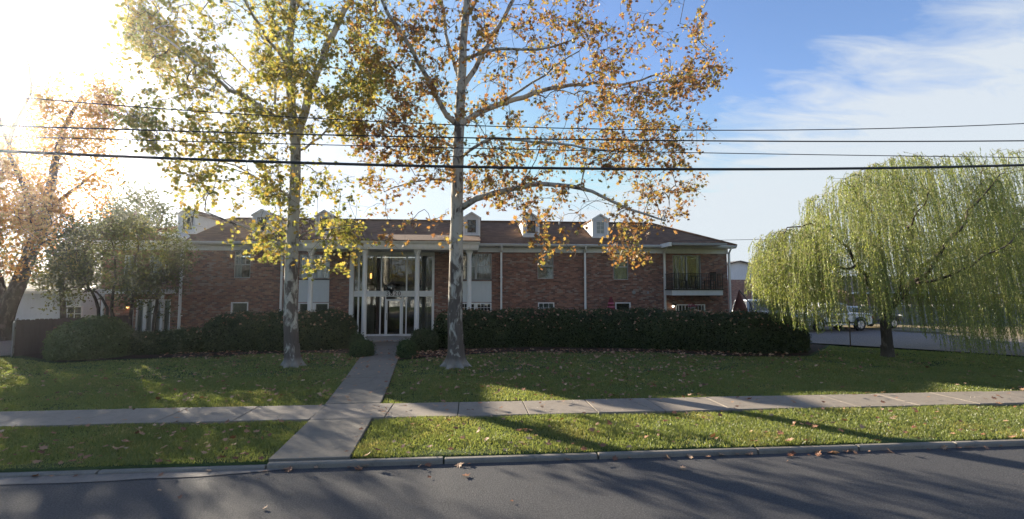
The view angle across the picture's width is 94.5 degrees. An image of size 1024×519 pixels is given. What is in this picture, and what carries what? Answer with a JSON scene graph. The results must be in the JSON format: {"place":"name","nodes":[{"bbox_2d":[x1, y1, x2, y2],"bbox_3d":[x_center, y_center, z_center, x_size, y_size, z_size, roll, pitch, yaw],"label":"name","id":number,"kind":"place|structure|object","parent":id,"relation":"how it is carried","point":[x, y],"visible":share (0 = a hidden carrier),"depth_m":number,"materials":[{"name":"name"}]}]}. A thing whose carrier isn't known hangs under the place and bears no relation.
{"place":"outdoors","nodes":[
{"label":"outdoors","id":0,"kind":"place"},
{"bbox_2d":[0,340,11,355],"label":"driveway","id":1,"kind":"structure","parent":0,"point":[5,347],"depth_m":20.61,"materials":[{"name":"concrete"}]},
{"bbox_2d":[0,446,1023,518],"bbox_3d":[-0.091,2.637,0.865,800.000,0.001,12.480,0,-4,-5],"label":"road","id":2,"kind":"structure","parent":0,"point":[969,483],"depth_m":6.08,"materials":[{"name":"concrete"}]},
{"bbox_2d":[0,468,283,484],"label":"gutter pan","id":3,"kind":"object","parent":2,"relation":"on","point":[61,479],"visible":1,"depth_m":6.55,"materials":[{"name":"concrete"}]},
{"bbox_2d":[0,439,1023,476],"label":"kerb","id":4,"kind":"structure","parent":2,"relation":"on","point":[337,463],"depth_m":7.19,"materials":[{"name":"concrete"}]},
{"bbox_2d":[0,307,1023,508],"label":"fallen leaves","id":5,"kind":"object","parent":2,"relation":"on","point":[818,453],"visible":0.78,"depth_m":12.53,"materials":[{"name":"brown plant"}]},
{"bbox_2d":[0,391,1023,427],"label":"sidewalk","id":6,"kind":"structure","parent":0,"point":[209,415],"depth_m":9.95,"materials":[{"name":"concrete"}]},
{"bbox_2d":[0,326,1023,472],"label":"lawn","id":7,"kind":"structure","parent":0,"point":[33,468],"depth_m":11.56,"materials":[{"name":"green plant"}]},
{"bbox_2d":[0,201,101,318],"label":"understorey tree","id":8,"kind":"object","parent":7,"relation":"on","point":[63,315],"visible":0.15,"depth_m":25.10,"materials":[{"name":"brown plant"}]},
{"bbox_2d":[4,276,101,319],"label":"white house","id":9,"kind":"structure","parent":7,"relation":"on","point":[25,310],"depth_m":28.56,"materials":[{"name":"white paint"}]},
{"bbox_2d":[66,306,82,317],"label":"window","id":10,"kind":"structure","parent":9,"relation":"in","point":[78,312],"depth_m":28.62,"materials":[{"name":"white paint"}]},
{"bbox_2d":[0,59,130,340],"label":"amber tree","id":11,"kind":"object","parent":7,"relation":"on","point":[47,201],"visible":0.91,"depth_m":23.54,"materials":[{"name":"brown plant"}]},
{"bbox_2d":[80,177,180,271],"bbox_3d":[-26.790,-0.733,34.026,11.775,11.074,6.711,-3,-5,36],"label":"dark oak tree","id":12,"kind":"object","parent":7,"relation":"on","point":[159,211],"visible":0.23,"depth_m":33.42,"materials":[{"name":"green plant"}]},
{"bbox_2d":[23,342,374,361],"bbox_3d":[-12.952,3.842,20.580,13.817,0.001,7.527,0,-4,-5],"label":"planting bed","id":13,"kind":"object","parent":7,"relation":"on","point":[38,355],"visible":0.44,"depth_m":18.46,"materials":[{"name":"brown soil"}]},
{"bbox_2d":[11,315,128,356],"bbox_3d":[-19.688,3.127,19.885,4.373,1.401,3.532,0,-4,-5],"label":"wooden fence","id":14,"kind":"object","parent":13,"relation":"on","point":[28,336],"visible":0.51,"depth_m":18.71,"materials":[{"name":"brown wood"}]},
{"bbox_2d":[40,313,134,361],"bbox_3d":[-16.096,2.906,18.165,3.004,1.698,2.934,0,-4,-5],"label":"round bush","id":15,"kind":"object","parent":13,"relation":"on","point":[94,337],"visible":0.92,"depth_m":17.26,"materials":[{"name":"green plant"}]},
{"bbox_2d":[23,207,208,331],"bbox_3d":[-16.883,0.771,20.218,7.844,6.142,5.115,0,-4,-5],"label":"tangled tree","id":16,"kind":"object","parent":13,"relation":"on","point":[68,263],"visible":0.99,"depth_m":19.85,"materials":[{"name":"green plant"}]},
{"bbox_2d":[127,326,202,354],"bbox_3d":[-14.155,3.263,19.221,3.562,1.104,1.928,1,-4,-16],"label":"hedge","id":17,"kind":"object","parent":13,"relation":"on","point":[175,340],"visible":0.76,"depth_m":18.67,"materials":[{"name":"green plant"}]},
{"bbox_2d":[200,307,359,352],"bbox_3d":[-9.996,3.001,20.687,6.427,1.818,2.987,0,-4,-5],"label":"clipped hedge","id":18,"kind":"object","parent":13,"relation":"on","point":[247,335],"visible":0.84,"depth_m":19.67,"materials":[{"name":"green plant"}]},
{"bbox_2d":[347,331,366,347],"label":"leafy shrub","id":19,"kind":"object","parent":13,"relation":"on","point":[355,335],"visible":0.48,"depth_m":20.55,"materials":[{"name":"green plant"}]},
{"bbox_2d":[99,0,403,367],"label":"sycamore tree","id":20,"kind":"object","parent":7,"relation":"on","point":[275,74],"visible":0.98,"depth_m":15.49,"materials":[{"name":"yellow plant"}]},
{"bbox_2d":[269,342,398,461],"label":"front walk","id":21,"kind":"structure","parent":7,"relation":"on","point":[326,439],"depth_m":8.88,"materials":[{"name":"concrete"}]},
{"bbox_2d":[348,337,376,357],"bbox_3d":[-5.729,3.346,18.108,1.106,0.787,1.195,0,-4,-5],"label":"clipped box bush","id":22,"kind":"object","parent":7,"relation":"on","point":[361,348],"visible":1,"depth_m":17.78,"materials":[{"name":"green plant"}]},
{"bbox_2d":[90,208,736,341],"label":"apartment building","id":23,"kind":"structure","parent":7,"relation":"on","point":[501,270],"depth_m":25.77,"materials":[{"name":"brick"}]},
{"bbox_2d":[124,255,136,275],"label":"window","id":24,"kind":"structure","parent":23,"relation":"in","point":[129,260],"depth_m":24.30,"materials":[{"name":"grey glass"}]},
{"bbox_2d":[135,299,170,330],"bbox_3d":[-18.258,2.963,24.188,1.660,1.850,0.218,0,-4,-5],"label":"window","id":25,"kind":"structure","parent":23,"relation":"in","point":[143,323],"depth_m":24.20,"materials":[{"name":"grey glass"}]},
{"bbox_2d":[150,255,166,277],"bbox_3d":[-18.137,0.494,24.361,0.800,1.400,0.218,0,-4,-5],"label":"window","id":26,"kind":"structure","parent":23,"relation":"in","point":[152,261],"depth_m":24.42,"materials":[{"name":"grey glass"}]},
{"bbox_2d":[231,302,247,312],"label":"window","id":27,"kind":"structure","parent":23,"relation":"in","point":[234,305],"depth_m":24.63,"materials":[{"name":"white paint"}]},
{"bbox_2d":[232,251,250,279],"bbox_3d":[-14.020,0.300,24.699,0.888,1.490,0.287,0,-4,-5],"label":"window","id":28,"kind":"structure","parent":23,"relation":"in","point":[238,264],"depth_m":24.70,"materials":[{"name":"glass"}]},
{"bbox_2d":[298,303,328,311],"bbox_3d":[-10.390,2.618,24.874,1.545,0.700,0.235,0,-4,-5],"label":"window","id":29,"kind":"structure","parent":23,"relation":"in","point":[301,306],"depth_m":24.94,"materials":[{"name":"white paint"}]},
{"bbox_2d":[298,255,329,279],"bbox_3d":[-10.389,0.413,25.008,1.625,1.322,0.283,0,-4,-5],"label":"window","id":30,"kind":"structure","parent":23,"relation":"in","point":[321,274],"depth_m":25.08,"materials":[{"name":"glass"}]},
{"bbox_2d":[387,250,395,292],"bbox_3d":[-6.165,0.632,24.266,0.500,2.207,0.433,0,-4,-5],"label":"hanging lantern","id":31,"kind":"object","parent":23,"relation":"hanging from","point":[391,283],"visible":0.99,"depth_m":24.18,"materials":[{"name":"black metal"}]},
{"bbox_2d":[385,299,401,335],"bbox_3d":[-6.271,3.064,25.059,0.820,1.922,0.123,0,-4,-5],"label":"glass door","id":32,"kind":"structure","parent":23,"relation":"in","point":[387,300],"depth_m":25.08,"materials":[{"name":"white paint"}]},
{"bbox_2d":[401,308,419,331],"bbox_3d":[-5.361,3.398,26.135,1.296,1.458,1.227,2,-4,-33],"label":"potted fern","id":33,"kind":"object","parent":23,"relation":"on","point":[412,322],"visible":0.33,"depth_m":26.04,"materials":[{"name":"green plant"}]},
{"bbox_2d":[463,303,490,309],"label":"window","id":34,"kind":"structure","parent":23,"relation":"in","point":[475,304],"depth_m":25.51,"materials":[{"name":"white paint"}]},
{"bbox_2d":[463,253,491,280],"bbox_3d":[-1.959,0.424,25.750,1.769,1.498,0.292,0,-4,-5],"label":"window","id":35,"kind":"structure","parent":23,"relation":"in","point":[481,264],"depth_m":25.85,"materials":[{"name":"glass"}]},
{"bbox_2d":[537,253,553,279],"bbox_3d":[1.831,0.402,26.080,0.964,1.464,0.283,0,-4,-5],"label":"window","id":36,"kind":"structure","parent":23,"relation":"in","point":[547,272],"depth_m":26.18,"materials":[{"name":"glass"}]},
{"bbox_2d":[538,302,553,308],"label":"window","id":37,"kind":"structure","parent":23,"relation":"in","point":[540,304],"depth_m":26.02,"materials":[{"name":"white paint"}]},
{"bbox_2d":[613,254,628,280],"bbox_3d":[6.048,0.452,26.447,0.917,1.502,0.285,0,-4,-5],"label":"window","id":38,"kind":"structure","parent":23,"relation":"in","point":[620,273],"depth_m":26.53,"materials":[{"name":"glass"}]},
{"bbox_2d":[615,302,630,309],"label":"window","id":39,"kind":"structure","parent":23,"relation":"in","point":[624,305],"depth_m":26.41,"materials":[{"name":"white paint"}]},
{"bbox_2d":[678,272,687,288],"bbox_3d":[9.411,1.157,26.102,0.450,0.930,0.440,-2,-4,25],"label":"patio chair","id":40,"kind":"object","parent":23,"relation":"on","point":[679,284],"visible":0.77,"depth_m":25.98,"materials":[{"name":"black metal"}]},
{"bbox_2d":[673,255,700,288],"bbox_3d":[9.844,0.727,26.804,1.641,1.911,0.208,0,-4,-5],"label":"sliding door","id":41,"kind":"structure","parent":23,"relation":"in","point":[679,266],"depth_m":26.85,"materials":[{"name":"glass"}]},
{"bbox_2d":[676,304,704,310],"bbox_3d":[10.002,2.809,26.582,1.718,0.589,0.100,0,-4,-5],"label":"railing","id":42,"kind":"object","parent":23,"relation":"in","point":[677,304],"depth_m":26.58,"materials":[{"name":"white metal"}]},
{"bbox_2d":[687,296,703,309],"bbox_3d":[9.975,2.395,25.987,0.995,0.883,0.537,0,-4,-5],"label":"hanging basket","id":43,"kind":"object","parent":23,"relation":"hanging from","point":[691,306],"visible":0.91,"depth_m":25.93,"materials":[{"name":"grey plant"}]},
{"bbox_2d":[704,272,716,288],"bbox_3d":[10.994,1.166,26.240,0.450,0.930,0.440,2,-4,-25],"label":"patio chair","id":44,"kind":"object","parent":23,"relation":"on","point":[711,280],"visible":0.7,"depth_m":26.30,"materials":[{"name":"black metal"}]},
{"bbox_2d":[337,0,734,368],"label":"sycamore tree","id":45,"kind":"object","parent":7,"relation":"on","point":[455,357],"visible":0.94,"depth_m":15.82,"materials":[{"name":"orange plant"}]},
{"bbox_2d":[398,343,826,358],"bbox_3d":[4.680,3.918,21.742,19.200,0.001,8.280,0,-4,-5],"label":"planting bed","id":46,"kind":"object","parent":7,"relation":"on","point":[814,347],"visible":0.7,"depth_m":19.69,"materials":[{"name":"brown soil"}]},
{"bbox_2d":[393,337,418,357],"bbox_3d":[-3.998,3.311,17.941,0.999,0.788,1.058,0,-4,-5],"label":"clipped box bush","id":47,"kind":"object","parent":46,"relation":"on","point":[407,348],"visible":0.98,"depth_m":17.63,"materials":[{"name":"green plant"}]},
{"bbox_2d":[410,327,441,351],"bbox_3d":[-3.660,3.317,19.870,1.432,1.026,1.589,0,-4,-5],"label":"round shrub","id":48,"kind":"object","parent":46,"relation":"on","point":[426,340],"visible":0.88,"depth_m":19.36,"materials":[{"name":"green plant"}]},
{"bbox_2d":[607,297,614,309],"bbox_3d":[5.326,3.082,25.414,0.470,2.174,0.458,0,-4,-5],"label":"wrapped parasol","id":49,"kind":"object","parent":46,"relation":"on","point":[611,304],"visible":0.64,"depth_m":25.33,"materials":[{"name":"red fabric"}]},
{"bbox_2d":[432,305,811,353],"bbox_3d":[4.455,3.019,21.221,16.337,1.892,3.980,-1,-4,8],"label":"clipped hedge","id":50,"kind":"object","parent":46,"relation":"on","point":[658,329],"visible":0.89,"depth_m":20.52,"materials":[{"name":"green plant"}]},
{"bbox_2d":[849,321,851,346],"bbox_3d":[15.061,3.317,21.105,0.111,1.180,0.111,-1,-4,17],"label":"garden stake","id":51,"kind":"object","parent":7,"relation":"on","point":[850,334],"visible":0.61,"depth_m":21.10,"materials":[{"name":"brown wood"}]},
{"bbox_2d":[744,148,1023,370],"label":"willow tree","id":52,"kind":"object","parent":7,"relation":"on","point":[812,254],"visible":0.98,"depth_m":16.38,"materials":[{"name":"green plant"}]},
{"bbox_2d":[861,304,1021,323],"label":"yard wall","id":53,"kind":"structure","parent":7,"relation":"on","point":[906,314],"depth_m":35.55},
{"bbox_2d":[893,329,1022,338],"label":"side street kerb","id":54,"kind":"structure","parent":7,"relation":"on","point":[896,330],"depth_m":27.60,"materials":[{"name":"concrete"}]},
{"bbox_3d":[27.892,-1.833,14.084,0.337,10.700,2.300,0,-4,-5],"label":"utility pole","id":55,"kind":"object","parent":7,"relation":"on","visible":0},
{"bbox_2d":[0,150,1023,170],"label":"utility cable","id":56,"kind":"object","parent":55,"relation":"attached to","point":[444,166],"visible":1,"depth_m":11.23,"materials":[{"name":"rubber"}]},
{"bbox_2d":[0,95,1023,130],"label":"utility cable","id":57,"kind":"object","parent":55,"relation":"attached to","point":[496,126],"visible":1,"depth_m":11.53,"materials":[{"name":"rubber"}]},
{"bbox_2d":[0,136,1023,157],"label":"utility cable","id":58,"kind":"object","parent":55,"relation":"attached to","point":[494,148],"visible":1,"depth_m":11.68,"materials":[{"name":"rubber"}]},
{"bbox_3d":[-27.895,-2.152,9.214,0.337,10.700,2.300,0,-4,-5],"label":"utility pole","id":59,"kind":"object","parent":7,"relation":"on","visible":0},
{"bbox_2d":[0,125,1023,141],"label":"utility cable","id":60,"kind":"object","parent":59,"relation":"attached to","point":[492,138],"visible":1,"depth_m":11.49,"materials":[{"name":"rubber"}]},
{"bbox_2d":[0,0,1023,275],"label":"sky","id":61,"kind":"structure","parent":0,"point":[798,64],"materials":[{"name":"blue"}]},
{"bbox_2d":[796,276,1023,308],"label":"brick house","id":62,"kind":"structure","parent":0,"point":[903,299],"depth_m":47.87,"materials":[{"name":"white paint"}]},
{"bbox_2d":[809,326,1023,355],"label":"side street","id":63,"kind":"structure","parent":0,"point":[908,340],"depth_m":23.54,"materials":[{"name":"grey asphalt"}]},
{"bbox_2d":[733,290,752,310],"bbox_3d":[14.170,3.109,28.703,1.658,2.550,0.976,0,-4,-5],"label":"closed parasol","id":64,"kind":"object","parent":63,"relation":"on","point":[740,303],"visible":0.57,"depth_m":28.60,"materials":[{"name":"red fabric"}]},
{"bbox_2d":[732,299,794,313],"bbox_3d":[18.074,3.708,33.029,5.120,1.860,2.290,1,-4,-9],"label":"parked van","id":65,"kind":"object","parent":63,"relation":"on","point":[748,306],"visible":0.02,"depth_m":31.99,"materials":[{"name":"white metal"}]},
{"bbox_2d":[794,303,873,331],"bbox_3d":[19.819,3.560,29.698,5.020,1.720,2.190,1,-4,-11],"label":"parked pickup","id":66,"kind":"object","parent":63,"relation":"on","point":[859,326],"visible":0.34,"depth_m":29.00,"materials":[{"name":"white metal"}]},
{"bbox_2d":[825,323,1023,336],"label":"dry verge","id":67,"kind":"structure","parent":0,"point":[877,327],"depth_m":31.72,"materials":[{"name":"beige plant"}]},
{"bbox_2d":[727,260,779,311],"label":"brick building","id":68,"kind":"structure","parent":67,"relation":"on","point":[739,269],"depth_m":49.20,"materials":[{"name":"white paint"}]},
{"bbox_2d":[847,306,903,327],"bbox_3d":[23.581,3.832,31.703,4.610,1.440,2.140,1,-4,-13],"label":"parked car","id":69,"kind":"object","parent":67,"relation":"on","point":[878,320],"visible":0.18,"depth_m":31.06,"materials":[{"name":"white metal"}]},
{"bbox_2d":[945,198,1023,276],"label":"dark oak tree","id":70,"kind":"object","parent":67,"relation":"on","point":[985,237],"visible":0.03,"depth_m":62.95,"materials":[{"name":"green plant"}]},
{"bbox_3d":[58.794,0.849,39.302,1.000,8.647,0.297,0,-4,-5],"label":"utility pole","id":71,"kind":"object","parent":67,"relation":"on","visible":0},
{"bbox_2d":[690,230,987,240],"bbox_3d":[33.427,-1.945,33.570,52.073,2.847,1.408,1,-4,-15],"label":"service cable","id":72,"kind":"object","parent":71,"relation":"attached to","point":[741,239],"visible":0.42,"depth_m":27.34,"materials":[{"name":"rubber"}]}
]}

